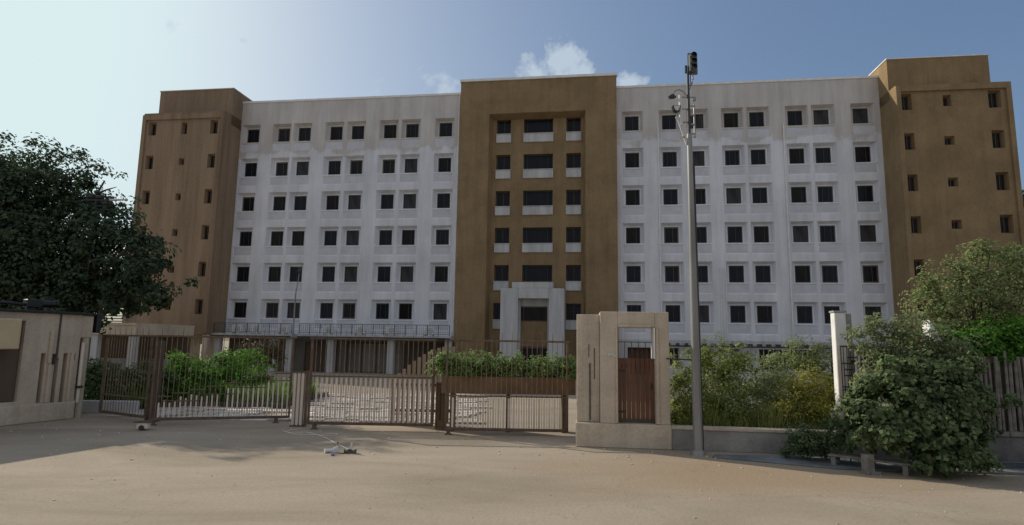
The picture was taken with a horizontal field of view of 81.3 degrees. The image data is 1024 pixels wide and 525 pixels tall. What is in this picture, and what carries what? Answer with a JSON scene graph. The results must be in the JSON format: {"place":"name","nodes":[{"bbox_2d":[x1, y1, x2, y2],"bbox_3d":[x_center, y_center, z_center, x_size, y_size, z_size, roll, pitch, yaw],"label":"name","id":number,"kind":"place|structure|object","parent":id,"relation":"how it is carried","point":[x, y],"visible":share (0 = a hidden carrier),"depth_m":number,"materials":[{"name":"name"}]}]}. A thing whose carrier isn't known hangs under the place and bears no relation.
{"place":"outdoors","nodes":[
{"label":"outdoors","id":0,"kind":"place"},
{"bbox_2d":[83,377,319,404],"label":"bed grass","id":1,"kind":"structure","parent":0,"point":[224,396],"depth_m":22.90,"materials":[{"name":"plant"}]},
{"bbox_2d":[106,393,491,423],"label":"path","id":2,"kind":"structure","parent":0,"point":[312,406],"depth_m":21.46,"materials":[{"name":"concrete"}]},
{"bbox_2d":[0,341,1023,524],"bbox_3d":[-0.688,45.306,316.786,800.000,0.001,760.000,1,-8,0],"label":"ground","id":3,"kind":"structure","parent":0,"point":[276,475],"depth_m":11.26,"materials":[{"name":"sand"}]},
{"bbox_2d":[0,308,101,426],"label":"gatehouse","id":4,"kind":"object","parent":3,"relation":"on","point":[38,370],"visible":0.99,"depth_m":18.32,"materials":[{"name":"beige concrete"}]},
{"bbox_2d":[0,318,21,348],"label":"notice box","id":5,"kind":"object","parent":4,"relation":"attached to","point":[10,331],"visible":1,"depth_m":17.09,"materials":[{"name":"metal"}]},
{"bbox_2d":[0,321,22,401],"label":"door","id":6,"kind":"structure","parent":4,"relation":"in","point":[8,357],"depth_m":17.46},
{"bbox_2d":[0,299,59,310],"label":"security camera","id":7,"kind":"object","parent":4,"relation":"on","point":[27,304],"visible":0.94,"depth_m":18.34,"materials":[{"name":"black metal"}]},
{"bbox_2d":[0,130,199,334],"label":"broadleaf tree","id":8,"kind":"object","parent":3,"relation":"on","point":[34,242],"visible":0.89,"depth_m":23.82,"materials":[{"name":"green plant"}]},
{"bbox_2d":[76,193,127,379],"bbox_3d":[-16.489,1.350,23.598,1.767,8.330,0.200,1,-8,0],"label":"floodlight mast","id":9,"kind":"object","parent":3,"relation":"on","point":[92,197],"visible":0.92,"depth_m":24.04,"materials":[{"name":"grey metal"}]},
{"bbox_2d":[74,400,139,412],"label":"garden kerb","id":10,"kind":"structure","parent":3,"relation":"on","point":[90,406],"depth_m":20.40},
{"bbox_2d":[87,315,193,373],"bbox_3d":[-29.886,5.719,41.163,12.400,3.960,6.340,0,-8,4],"label":"carport","id":11,"kind":"object","parent":3,"relation":"on","point":[97,342],"visible":0.32,"depth_m":41.13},
{"bbox_2d":[144,341,165,421],"bbox_3d":[-11.156,3.713,18.699,0.320,2.501,0.280,2,-8,0],"label":"gate post","id":12,"kind":"object","parent":3,"relation":"on","point":[160,370],"visible":0.53,"depth_m":18.64,"materials":[{"name":"metal"}]},
{"bbox_2d":[98,327,154,417],"bbox_3d":[-12.354,3.465,19.083,2.702,2.779,0.080,-3,-9,29],"label":"gate leaf","id":13,"kind":"object","parent":12,"relation":"attached to","point":[102,394],"visible":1,"depth_m":19.02,"materials":[{"name":"brown paint"}]},
{"bbox_2d":[86,392,327,408],"bbox_3d":[-12.736,5.593,24.295,8.300,0.220,7.300,1,-8,0],"label":"planting bed","id":14,"kind":"object","parent":3,"relation":"on","point":[222,404],"depth_m":22.47,"materials":[{"name":"soil"}]},
{"bbox_2d":[74,356,177,400],"bbox_3d":[-14.731,4.341,22.134,4.120,1.673,2.323,1,-8,0],"label":"hedge","id":15,"kind":"object","parent":14,"relation":"on","point":[93,374],"visible":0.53,"depth_m":21.90,"materials":[{"name":"green plant"}]},
{"bbox_2d":[161,347,276,395],"bbox_3d":[-12.377,4.577,25.035,4.753,2.066,4.415,4,-8,-21],"label":"hedge","id":16,"kind":"object","parent":14,"relation":"on","point":[234,372],"visible":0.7,"depth_m":24.43,"materials":[{"name":"green plant"}]},
{"bbox_2d":[148,328,295,425],"bbox_3d":[-8.904,3.506,18.479,4.016,2.920,0.160,3,-8,-16],"label":"gate leaf","id":17,"kind":"object","parent":3,"relation":"on","point":[210,386],"visible":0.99,"depth_m":18.44,"materials":[{"name":"brown paint"}]},
{"bbox_2d":[239,335,288,373],"bbox_3d":[-14.859,5.708,35.509,2.992,2.937,2.554,1,-8,0],"label":"tree","id":18,"kind":"object","parent":3,"relation":"on","point":[271,355],"visible":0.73,"depth_m":35.29,"materials":[{"name":"green plant"}]},
{"bbox_2d":[289,371,309,426],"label":"gate pillar","id":19,"kind":"structure","parent":3,"relation":"on","point":[300,397],"depth_m":18.10,"materials":[{"name":"metal"}]},
{"bbox_2d":[307,330,436,429],"bbox_3d":[-4.148,3.469,17.662,3.770,2.918,0.160,1,-8,1],"label":"gate leaf","id":20,"kind":"object","parent":3,"relation":"on","point":[314,423],"visible":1,"depth_m":17.61,"materials":[{"name":"brown paint"}]},
{"bbox_2d":[390,347,457,424],"bbox_3d":[-2.784,3.889,18.874,2.050,2.450,0.100,1,-8,0],"label":"gate leaf","id":21,"kind":"object","parent":3,"relation":"on","point":[419,372],"visible":0.45,"depth_m":18.83,"materials":[{"name":"brown paint"}]},
{"bbox_2d":[435,382,444,428],"bbox_3d":[-2.145,4.273,17.835,0.280,1.370,0.120,1,-8,0],"label":"gate post","id":22,"kind":"object","parent":3,"relation":"on","point":[439,409],"visible":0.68,"depth_m":17.78,"materials":[{"name":"metal"}]},
{"bbox_2d":[444,332,569,434],"bbox_3d":[-0.147,3.446,17.042,3.570,2.917,0.160,1,-8,1],"label":"gate leaf","id":23,"kind":"object","parent":3,"relation":"on","point":[472,428],"visible":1,"depth_m":16.96,"materials":[{"name":"brown paint"}]},
{"bbox_2d":[441,375,575,432],"bbox_3d":[-0.114,4.213,17.797,3.960,1.600,0.560,1,-8,0],"label":"planter","id":24,"kind":"object","parent":3,"relation":"on","point":[535,385],"visible":0.77,"depth_m":17.59,"materials":[{"name":"wood"}]},
{"bbox_2d":[424,349,576,379],"bbox_3d":[-0.270,3.043,17.954,4.804,0.878,1.274,1,-8,0],"label":"hedge","id":25,"kind":"object","parent":24,"relation":"on","point":[538,367],"visible":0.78,"depth_m":17.70,"materials":[{"name":"green plant"}]},
{"bbox_2d":[9,425,1022,523],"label":"loose stones","id":26,"kind":"object","parent":3,"relation":"on","point":[384,472],"visible":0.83,"depth_m":14.23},
{"bbox_2d":[576,311,671,449],"bbox_3d":[2.893,3.045,15.715,2.400,3.450,1.102,0,-8,7],"label":"gate portal","id":27,"kind":"object","parent":3,"relation":"on","point":[607,402],"visible":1,"depth_m":15.44,"materials":[{"name":"concrete"}]},
{"bbox_2d":[618,358,654,423],"bbox_3d":[3.232,3.332,15.562,0.940,1.650,0.128,0,-8,7],"label":"wooden door","id":28,"kind":"structure","parent":27,"relation":"in","point":[638,383],"depth_m":15.54,"materials":[{"name":"wood"}]},
{"bbox_2d":[668,52,706,456],"bbox_3d":[4.395,-0.450,14.958,0.785,10.220,0.430,1,-8,0],"label":"signal mast","id":29,"kind":"object","parent":3,"relation":"on","point":[691,67],"visible":1,"depth_m":14.83,"materials":[{"name":"metal"}]},
{"bbox_2d":[669,346,716,424],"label":"shrub","id":30,"kind":"object","parent":3,"relation":"on","point":[682,379],"visible":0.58,"depth_m":16.03,"materials":[{"name":"green plant"}]},
{"bbox_2d":[685,331,770,425],"bbox_3d":[5.901,3.404,16.470,2.248,3.036,2.250,-3,-9,29],"label":"shrub","id":31,"kind":"object","parent":3,"relation":"on","point":[728,369],"visible":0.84,"depth_m":16.46,"materials":[{"name":"green plant"}]},
{"bbox_2d":[729,353,813,423],"bbox_3d":[7.197,3.750,16.631,2.464,2.434,2.857,1,-8,0],"label":"shrub","id":32,"kind":"object","parent":3,"relation":"on","point":[767,395],"visible":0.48,"depth_m":16.57,"materials":[{"name":"green plant"}]},
{"bbox_2d":[670,393,878,429],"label":"tall grass","id":33,"kind":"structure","parent":3,"relation":"on","point":[774,420],"depth_m":15.39,"materials":[{"name":"plant"}]},
{"bbox_2d":[671,425,925,457],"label":"wall","id":34,"kind":"structure","parent":3,"relation":"on","point":[742,439],"depth_m":14.79,"materials":[{"name":"concrete"}]},
{"bbox_2d":[839,345,863,418],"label":"iron gate","id":35,"kind":"structure","parent":34,"relation":"on","point":[853,361],"depth_m":14.91,"materials":[{"name":"metal"}]},
{"bbox_2d":[759,330,860,402],"bbox_3d":[8.816,3.549,17.497,3.103,3.116,1.803,-2,-8,18],"label":"shrub","id":36,"kind":"object","parent":3,"relation":"on","point":[796,363],"visible":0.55,"depth_m":17.56,"materials":[{"name":"green plant"}]},
{"bbox_2d":[763,361,857,429],"bbox_3d":[7.946,3.787,16.058,3.047,2.231,2.282,6,-9,-34],"label":"shrub","id":37,"kind":"object","parent":3,"relation":"on","point":[808,397],"visible":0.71,"depth_m":15.82,"materials":[{"name":"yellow plant"}]},
{"bbox_2d":[829,311,853,419],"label":"white pillar","id":38,"kind":"structure","parent":3,"relation":"on","point":[840,320],"depth_m":15.30,"materials":[{"name":"concrete"}]},
{"bbox_2d":[828,452,912,475],"bbox_3d":[7.755,4.386,12.912,1.550,0.310,0.430,-6,-10,41],"label":"bench","id":39,"kind":"object","parent":3,"relation":"on","point":[835,458],"visible":0.58,"depth_m":12.84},
{"bbox_2d":[861,453,881,474],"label":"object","id":40,"kind":"object","parent":3,"relation":"on","point":[867,464],"visible":1,"depth_m":12.39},
{"bbox_2d":[839,350,1022,479],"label":"shrub","id":41,"kind":"object","parent":3,"relation":"on","point":[947,426],"visible":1,"depth_m":12.54,"materials":[{"name":"green plant"}]},
{"bbox_2d":[897,237,1023,339],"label":"airy tree","id":42,"kind":"object","parent":3,"relation":"on","point":[974,311],"visible":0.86,"depth_m":16.31,"materials":[{"name":"green plant"}]},
{"bbox_2d":[912,304,1023,367],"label":"hedge","id":43,"kind":"object","parent":3,"relation":"on","point":[1004,337],"visible":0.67,"depth_m":14.90,"materials":[{"name":"green plant"}]},
{"bbox_2d":[988,430,1023,461],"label":"stone wall","id":44,"kind":"structure","parent":3,"relation":"on","point":[1009,446],"depth_m":14.04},
{"bbox_2d":[904,351,1023,431],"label":"slat fence","id":45,"kind":"object","parent":44,"relation":"on","point":[1005,378],"visible":0.21,"depth_m":14.42,"materials":[{"name":"wood"}]},
{"bbox_2d":[0,0,1023,350],"label":"sky","id":46,"kind":"structure","parent":0,"point":[86,74],"materials":[{"name":"blue"}]},
{"bbox_2d":[122,54,1023,382],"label":"institution building","id":47,"kind":"structure","parent":0,"point":[508,208],"depth_m":48.14,"materials":[{"name":"paint"}]},
{"bbox_2d":[320,303,332,318],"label":"window","id":48,"kind":"structure","parent":47,"relation":"in","point":[326,311],"depth_m":50.36,"materials":[{"name":"black glass"}]},
{"bbox_2d":[342,303,355,318],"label":"window","id":49,"kind":"structure","parent":47,"relation":"in","point":[348,308],"depth_m":50.10,"materials":[{"name":"black glass"}]},
{"bbox_2d":[376,303,388,318],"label":"window","id":50,"kind":"structure","parent":47,"relation":"in","point":[382,309],"depth_m":49.71,"materials":[{"name":"black glass"}]},
{"bbox_2d":[377,266,390,281],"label":"window","id":51,"kind":"structure","parent":47,"relation":"in","point":[383,271],"depth_m":50.12,"materials":[{"name":"black glass"}]},
{"bbox_2d":[399,303,411,318],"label":"window","id":52,"kind":"structure","parent":47,"relation":"in","point":[405,309],"depth_m":49.46,"materials":[{"name":"black glass"}]},
{"bbox_2d":[400,266,413,281],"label":"window","id":53,"kind":"structure","parent":47,"relation":"in","point":[406,275],"depth_m":49.87,"materials":[{"name":"grey glass"}]},
{"bbox_2d":[433,304,446,319],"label":"window","id":54,"kind":"structure","parent":47,"relation":"in","point":[440,310],"depth_m":49.05,"materials":[{"name":"black glass"}]},
{"bbox_2d":[435,266,447,281],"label":"window","id":55,"kind":"structure","parent":47,"relation":"in","point":[441,272],"depth_m":49.47,"materials":[{"name":"black glass"}]},
{"bbox_2d":[436,230,448,244],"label":"window","id":56,"kind":"structure","parent":47,"relation":"in","point":[442,236],"depth_m":49.88,"materials":[{"name":"black glass"}]},
{"bbox_2d":[495,266,508,280],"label":"balcony window","id":57,"kind":"structure","parent":47,"relation":"in","point":[501,272],"depth_m":48.87,"materials":[{"name":"black glass"}]},
{"bbox_2d":[496,192,509,205],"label":"balcony window","id":58,"kind":"structure","parent":47,"relation":"in","point":[502,198],"depth_m":49.70,"materials":[{"name":"black glass"}]},
{"bbox_2d":[520,346,546,375],"bbox_3d":[1.692,7.659,45.968,2.370,2.350,0.120,0,-8,8],"label":"entrance door","id":59,"kind":"structure","parent":47,"relation":"in","point":[526,350],"depth_m":46.08,"materials":[{"name":"black glass"}]},
{"bbox_2d":[521,306,546,321],"bbox_3d":[1.752,4.020,46.478,2.360,1.200,0.080,0,-8,8],"label":"portal window","id":60,"kind":"structure","parent":47,"relation":"in","point":[528,313],"depth_m":46.48,"materials":[{"name":"black glass"}]},
{"bbox_2d":[523,266,551,281],"bbox_3d":[2.076,0.914,48.478,2.400,1.300,0.080,0,-8,8],"label":"balcony window","id":61,"kind":"structure","parent":47,"relation":"in","point":[530,273],"depth_m":48.48,"materials":[{"name":"black glass"}]},
{"bbox_2d":[523,228,552,242],"bbox_3d":[2.123,-2.158,48.892,2.400,1.300,0.080,0,-8,8],"label":"balcony window","id":62,"kind":"structure","parent":47,"relation":"in","point":[530,235],"depth_m":48.90,"materials":[{"name":"black glass"}]},
{"bbox_2d":[524,191,552,205],"bbox_3d":[2.170,-5.230,49.306,2.400,1.300,0.080,0,-8,8],"label":"balcony window","id":63,"kind":"structure","parent":47,"relation":"in","point":[538,198],"depth_m":49.31,"materials":[{"name":"black glass"}]},
{"bbox_2d":[524,155,552,168],"bbox_3d":[2.216,-8.302,49.720,2.400,1.300,0.080,0,-8,8],"label":"balcony window","id":64,"kind":"structure","parent":47,"relation":"in","point":[531,161],"depth_m":49.73,"materials":[{"name":"black glass"}]},
{"bbox_2d":[525,119,552,132],"bbox_3d":[2.263,-11.374,50.134,2.400,1.300,0.080,0,-8,8],"label":"balcony window","id":65,"kind":"structure","parent":47,"relation":"in","point":[545,125],"depth_m":50.15,"materials":[{"name":"black glass"}]},
{"bbox_2d":[566,304,580,319],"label":"balcony window","id":66,"kind":"structure","parent":47,"relation":"in","point":[572,310],"depth_m":47.69,"materials":[{"name":"black glass"}]},
{"bbox_2d":[566,266,580,280],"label":"balcony window","id":67,"kind":"structure","parent":47,"relation":"in","point":[573,273],"depth_m":48.10,"materials":[{"name":"black glass"}]},
{"bbox_2d":[566,228,580,242],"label":"balcony window","id":68,"kind":"structure","parent":47,"relation":"in","point":[573,235],"depth_m":48.51,"materials":[{"name":"black glass"}]},
{"bbox_2d":[567,191,580,204],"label":"balcony window","id":69,"kind":"structure","parent":47,"relation":"in","point":[573,197],"depth_m":48.93,"materials":[{"name":"black glass"}]},
{"bbox_2d":[567,154,580,167],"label":"balcony window","id":70,"kind":"structure","parent":47,"relation":"in","point":[573,160],"depth_m":49.35,"materials":[{"name":"black glass"}]},
{"bbox_2d":[625,153,638,167],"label":"window","id":71,"kind":"structure","parent":47,"relation":"in","point":[631,159],"depth_m":48.64,"materials":[{"name":"black glass"}]},
{"bbox_2d":[625,116,638,130],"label":"window","id":72,"kind":"structure","parent":47,"relation":"in","point":[631,123],"depth_m":49.06,"materials":[{"name":"black glass"}]},
{"bbox_2d":[626,228,639,242],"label":"window","id":73,"kind":"structure","parent":47,"relation":"in","point":[632,234],"depth_m":47.82,"materials":[{"name":"black glass"}]},
{"bbox_2d":[626,190,639,204],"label":"window","id":74,"kind":"structure","parent":47,"relation":"in","point":[632,196],"depth_m":48.23,"materials":[{"name":"black glass"}]},
{"bbox_2d":[626,266,640,281],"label":"window","id":75,"kind":"structure","parent":47,"relation":"in","point":[633,273],"depth_m":47.40,"materials":[{"name":"black glass"}]},
{"bbox_2d":[627,347,650,374],"bbox_3d":[9.939,7.665,46.398,1.900,2.100,0.500,0,-8,8],"label":"ground floor door","id":76,"kind":"structure","parent":47,"relation":"in","point":[634,349],"depth_m":46.61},
{"bbox_2d":[662,115,675,129],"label":"window","id":77,"kind":"structure","parent":47,"relation":"in","point":[668,121],"depth_m":48.67,"materials":[{"name":"black glass"}]},
{"bbox_2d":[662,152,676,166],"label":"window","id":78,"kind":"structure","parent":47,"relation":"in","point":[669,158],"depth_m":48.24,"materials":[{"name":"black glass"}]},
{"bbox_2d":[663,189,677,204],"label":"window","id":79,"kind":"structure","parent":47,"relation":"in","point":[670,196],"depth_m":47.83,"materials":[{"name":"black glass"}]},
{"bbox_2d":[664,227,678,242],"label":"window","id":80,"kind":"structure","parent":47,"relation":"in","point":[670,233],"depth_m":47.42,"materials":[{"name":"black glass"}]},
{"bbox_2d":[665,305,679,321],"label":"window","id":81,"kind":"structure","parent":47,"relation":"in","point":[673,311],"depth_m":46.58,"materials":[{"name":"black glass"}]},
{"bbox_2d":[665,266,679,281],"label":"window","id":82,"kind":"structure","parent":47,"relation":"in","point":[671,272],"depth_m":47.00,"materials":[{"name":"black glass"}]},
{"bbox_2d":[724,113,737,127],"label":"window","id":83,"kind":"structure","parent":47,"relation":"in","point":[730,119],"depth_m":48.02,"materials":[{"name":"black glass"}]},
{"bbox_2d":[725,150,739,164],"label":"window","id":84,"kind":"structure","parent":47,"relation":"in","point":[731,156],"depth_m":47.60,"materials":[{"name":"black glass"}]},
{"bbox_2d":[726,188,740,203],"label":"window","id":85,"kind":"structure","parent":47,"relation":"in","point":[733,195],"depth_m":47.19,"materials":[{"name":"grey glass"}]},
{"bbox_2d":[727,227,742,242],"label":"window","id":86,"kind":"structure","parent":47,"relation":"in","point":[734,233],"depth_m":46.77,"materials":[{"name":"black glass"}]},
{"bbox_2d":[729,266,743,282],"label":"window","id":87,"kind":"structure","parent":47,"relation":"in","point":[736,273],"depth_m":46.35,"materials":[{"name":"black glass"}]},
{"bbox_2d":[730,306,745,322],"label":"window","id":88,"kind":"structure","parent":47,"relation":"in","point":[737,313],"depth_m":45.94,"materials":[{"name":"black glass"}]},
{"bbox_2d":[749,112,763,126],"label":"window","id":89,"kind":"structure","parent":47,"relation":"in","point":[756,119],"depth_m":47.76,"materials":[{"name":"black glass"}]},
{"bbox_2d":[751,149,765,164],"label":"window","id":90,"kind":"structure","parent":47,"relation":"in","point":[757,156],"depth_m":47.34,"materials":[{"name":"black glass"}]},
{"bbox_2d":[752,188,766,202],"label":"window","id":91,"kind":"structure","parent":47,"relation":"in","point":[759,195],"depth_m":46.93,"materials":[{"name":"black glass"}]},
{"bbox_2d":[754,226,768,242],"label":"window","id":92,"kind":"structure","parent":47,"relation":"in","point":[761,233],"depth_m":46.50,"materials":[{"name":"black glass"}]},
{"bbox_2d":[755,266,770,282],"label":"window","id":93,"kind":"structure","parent":47,"relation":"in","point":[762,273],"depth_m":46.09,"materials":[{"name":"black glass"}]},
{"bbox_2d":[757,306,772,322],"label":"window","id":94,"kind":"structure","parent":47,"relation":"in","point":[764,313],"depth_m":45.67,"materials":[{"name":"black glass"}]},
{"bbox_2d":[759,349,818,369],"bbox_3d":[20.772,7.337,44.990,4.250,1.500,0.500,0,-8,8],"label":"ground floor window","id":95,"kind":"structure","parent":47,"relation":"in","point":[764,352],"depth_m":45.20,"materials":[{"name":"grey paint"}]},
{"bbox_2d":[787,111,801,125],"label":"window","id":96,"kind":"structure","parent":47,"relation":"in","point":[793,117],"depth_m":47.38,"materials":[{"name":"black glass"}]},
{"bbox_2d":[789,148,803,163],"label":"window","id":97,"kind":"structure","parent":47,"relation":"in","point":[796,156],"depth_m":46.95,"materials":[{"name":"black glass"}]},
{"bbox_2d":[791,187,805,202],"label":"window","id":98,"kind":"structure","parent":47,"relation":"in","point":[798,194],"depth_m":46.54,"materials":[{"name":"black glass"}]},
{"bbox_2d":[793,226,808,241],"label":"window","id":99,"kind":"structure","parent":47,"relation":"in","point":[800,233],"depth_m":46.13,"materials":[{"name":"black glass"}]},
{"bbox_2d":[795,266,810,282],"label":"window","id":100,"kind":"structure","parent":47,"relation":"in","point":[802,273],"depth_m":45.71,"materials":[{"name":"black glass"}]},
{"bbox_2d":[797,306,812,323],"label":"window","id":101,"kind":"structure","parent":47,"relation":"in","point":[804,313],"depth_m":45.29,"materials":[{"name":"black glass"}]},
{"bbox_2d":[813,110,828,124],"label":"window","id":102,"kind":"structure","parent":47,"relation":"in","point":[820,116],"depth_m":47.11,"materials":[{"name":"grey glass"}]},
{"bbox_2d":[815,148,830,162],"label":"window","id":103,"kind":"structure","parent":47,"relation":"in","point":[823,155],"depth_m":46.69,"materials":[{"name":"black glass"}]},
{"bbox_2d":[817,186,832,201],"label":"window","id":104,"kind":"structure","parent":47,"relation":"in","point":[825,193],"depth_m":46.28,"materials":[{"name":"black glass"}]},
{"bbox_2d":[820,226,835,241],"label":"window","id":105,"kind":"structure","parent":47,"relation":"in","point":[827,233],"depth_m":45.85,"materials":[{"name":"black glass"}]},
{"bbox_2d":[822,266,837,282],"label":"window","id":106,"kind":"structure","parent":47,"relation":"in","point":[829,273],"depth_m":45.44,"materials":[{"name":"black glass"}]},
{"bbox_2d":[852,108,867,123],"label":"window","id":107,"kind":"structure","parent":47,"relation":"in","point":[859,115],"depth_m":46.72,"materials":[{"name":"grey glass"}]},
{"bbox_2d":[855,147,870,161],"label":"window","id":108,"kind":"structure","parent":47,"relation":"in","point":[862,154],"depth_m":46.31,"materials":[{"name":"black glass"}]},
{"bbox_2d":[857,186,872,201],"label":"window","id":109,"kind":"structure","parent":47,"relation":"in","point":[865,193],"depth_m":45.90,"materials":[{"name":"black glass"}]},
{"bbox_2d":[860,225,875,241],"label":"window","id":110,"kind":"structure","parent":47,"relation":"in","point":[867,232],"depth_m":45.48,"materials":[{"name":"black glass"}]},
{"bbox_2d":[862,265,878,282],"bbox_3d":[27.069,0.884,45.066,1.120,1.320,0.080,0,-8,8],"label":"window","id":111,"kind":"structure","parent":47,"relation":"in","point":[870,272],"depth_m":45.06,"materials":[{"name":"black glass"}]},
{"bbox_2d":[712,454,1023,474],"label":"pavement","id":112,"kind":"structure","parent":0,"point":[822,462],"depth_m":13.39,"materials":[{"name":"concrete"}]},
{"bbox_2d":[778,408,858,460],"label":"shrub","id":113,"kind":"object","parent":112,"relation":"on","point":[803,441],"visible":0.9,"depth_m":13.66,"materials":[{"name":"green plant"}]},
{"bbox_2d":[840,311,989,457],"bbox_3d":[9.697,2.909,14.208,3.465,3.529,1.640,1,-8,0],"label":"tall shrub","id":114,"kind":"object","parent":112,"relation":"on","point":[953,349],"visible":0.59,"depth_m":14.21,"materials":[{"name":"green plant"}]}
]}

